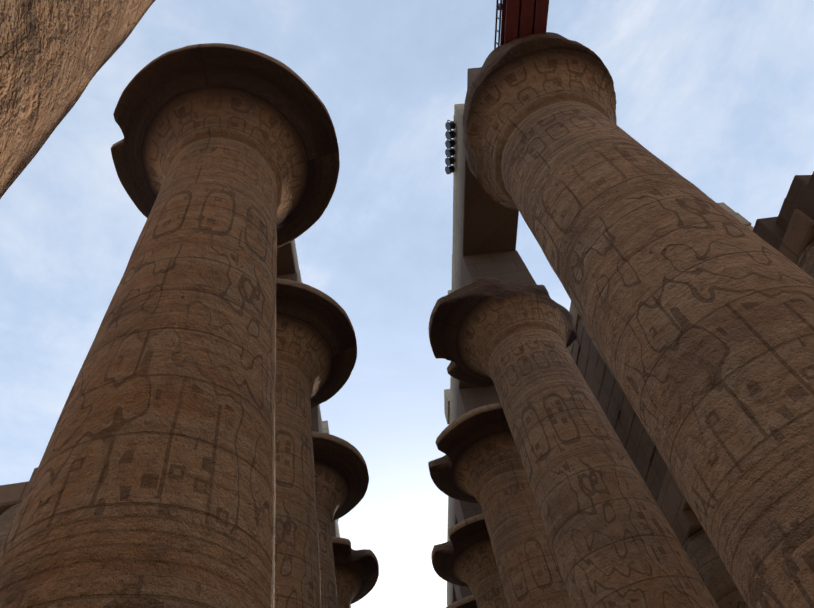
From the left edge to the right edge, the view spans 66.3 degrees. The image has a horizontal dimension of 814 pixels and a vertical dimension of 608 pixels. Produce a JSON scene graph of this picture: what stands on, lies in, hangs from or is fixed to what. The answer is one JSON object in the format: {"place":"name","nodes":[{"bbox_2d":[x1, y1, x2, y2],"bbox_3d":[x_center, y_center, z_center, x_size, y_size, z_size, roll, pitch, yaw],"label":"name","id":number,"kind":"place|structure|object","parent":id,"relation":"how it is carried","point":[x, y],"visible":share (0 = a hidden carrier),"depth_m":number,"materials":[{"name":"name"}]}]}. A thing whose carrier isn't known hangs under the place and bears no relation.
{"place":"outdoors","nodes":[
{"label":"outdoors","id":0,"kind":"place"},
{"bbox_2d":[0,0,154,198],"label":"great column","id":1,"kind":"structure","parent":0,"point":[55,56],"depth_m":3.35,"materials":[{"name":"stone"}]},
{"bbox_2d":[0,0,813,607],"label":"sky","id":2,"kind":"structure","parent":0,"point":[721,92],"materials":[{"name":"blue"}]},
{"bbox_2d":[463,32,813,607],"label":"great column","id":3,"kind":"structure","parent":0,"point":[693,304],"depth_m":10.05,"materials":[{"name":"stone"}]},
{"bbox_2d":[277,67,535,600],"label":"stone blocks","id":4,"kind":"structure","parent":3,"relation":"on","point":[507,266],"depth_m":25.30,"materials":[{"name":"stone"}]},
{"bbox_2d":[277,103,518,607],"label":"stone beams","id":5,"kind":"structure","parent":4,"relation":"on","point":[484,222],"depth_m":24.83,"materials":[{"name":"stone"}]},
{"bbox_2d":[445,148,454,156],"bbox_3d":[1.703,-5.991,24.545,0.394,0.521,0.360,-6,-54,-6],"label":"floodlight","id":6,"kind":"object","parent":5,"relation":"on","point":[450,152],"visible":1,"depth_m":24.41,"materials":[{"name":"black metal"}]},
{"bbox_2d":[445,139,454,148],"bbox_3d":[1.692,-6.281,24.332,0.394,0.521,0.360,-6,-54,-6],"label":"floodlight","id":7,"kind":"object","parent":5,"relation":"on","point":[450,143],"visible":1,"depth_m":24.20,"materials":[{"name":"black metal"}]},
{"bbox_2d":[445,165,454,173],"bbox_3d":[1.723,-5.409,24.969,0.394,0.521,0.360,-6,-54,-6],"label":"floodlight","id":8,"kind":"object","parent":5,"relation":"on","point":[449,169],"visible":0.96,"depth_m":24.84,"materials":[{"name":"black metal"}]},
{"bbox_2d":[445,157,454,165],"bbox_3d":[1.713,-5.700,24.757,0.394,0.521,0.360,-6,-54,-6],"label":"floodlight","id":9,"kind":"object","parent":5,"relation":"on","point":[449,161],"visible":0.94,"depth_m":24.62,"materials":[{"name":"black metal"}]},
{"bbox_2d":[445,120,455,130],"bbox_3d":[1.672,-6.862,23.908,0.394,0.521,0.360,-6,-54,-6],"label":"floodlight","id":10,"kind":"object","parent":5,"relation":"on","point":[450,125],"visible":1,"depth_m":23.78,"materials":[{"name":"black metal"}]},
{"bbox_2d":[445,130,455,139],"bbox_3d":[1.682,-6.572,24.120,0.394,0.521,0.360,-6,-54,-6],"label":"floodlight","id":11,"kind":"object","parent":5,"relation":"on","point":[450,134],"visible":0.98,"depth_m":23.99,"materials":[{"name":"black metal"}]},
{"bbox_2d":[498,0,548,45],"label":"steel girders","id":12,"kind":"object","parent":4,"relation":"on","point":[521,18],"visible":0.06,"depth_m":17.35,"materials":[{"name":"red metal"}]},
{"bbox_2d":[494,0,501,48],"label":"steel ladder","id":13,"kind":"object","parent":12,"relation":"attached to","point":[496,30],"visible":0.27,"depth_m":17.47,"materials":[{"name":"grey metal"}]},
{"label":"ground","id":14,"kind":"structure","parent":0,"visible":0},
{"bbox_2d":[0,503,20,548],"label":"side column","id":15,"kind":"structure","parent":14,"relation":"on","point":[7,516],"depth_m":14.88,"materials":[{"name":"stone"}]},
{"bbox_2d":[0,43,339,607],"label":"great column","id":16,"kind":"structure","parent":14,"relation":"on","point":[153,484],"depth_m":8.92,"materials":[{"name":"stone"}]},
{"bbox_2d":[275,278,356,607],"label":"great column","id":17,"kind":"structure","parent":14,"relation":"on","point":[316,349],"depth_m":19.09,"materials":[{"name":"stone"}]},
{"bbox_2d":[312,431,368,607],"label":"great column","id":18,"kind":"structure","parent":14,"relation":"on","point":[341,476],"depth_m":25.53,"materials":[{"name":"stone"}]},
{"bbox_2d":[332,537,378,607],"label":"great column","id":19,"kind":"structure","parent":14,"relation":"on","point":[356,574],"depth_m":30.25,"materials":[{"name":"stone"}]},
{"bbox_2d":[446,595,476,607],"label":"great column","id":20,"kind":"structure","parent":14,"relation":"on","point":[468,602],"depth_m":34.69,"materials":[{"name":"stone"}]},
{"bbox_2d":[431,513,507,607],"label":"great column","id":21,"kind":"structure","parent":14,"relation":"on","point":[464,556],"depth_m":30.41,"materials":[{"name":"stone"}]},
{"bbox_2d":[428,402,572,607],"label":"great column","id":22,"kind":"structure","parent":14,"relation":"on","point":[480,462],"depth_m":24.86,"materials":[{"name":"stone"}]},
{"bbox_2d":[428,277,718,607],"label":"great column","id":23,"kind":"structure","parent":14,"relation":"on","point":[613,540],"depth_m":17.10,"materials":[{"name":"stone"}]},
{"bbox_2d":[683,528,747,607],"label":"side column","id":24,"kind":"structure","parent":14,"relation":"on","point":[707,562],"depth_m":19.77,"materials":[{"name":"stone"}]},
{"bbox_2d":[797,239,813,277],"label":"side column","id":25,"kind":"structure","parent":14,"relation":"on","point":[806,262],"depth_m":14.26,"materials":[{"name":"stone"}]},
{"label":"hall walls","id":26,"kind":"object","parent":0,"visible":0},
{"bbox_2d":[0,209,813,546],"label":"side aisle masonry","id":27,"kind":"object","parent":26,"relation":"attached to","point":[672,501],"visible":0.1,"depth_m":15.98,"materials":[{"name":"stone"}]},
{"bbox_2d":[567,171,813,501],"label":"beams","id":28,"kind":"structure","parent":27,"relation":"on","point":[598,375],"depth_m":24.81,"materials":[{"name":"stone"}]},
{"bbox_2d":[717,202,753,230],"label":"restored clerestory pier","id":29,"kind":"structure","parent":28,"relation":"attached to","point":[742,219],"depth_m":19.96,"materials":[{"name":"stone"}]}
]}

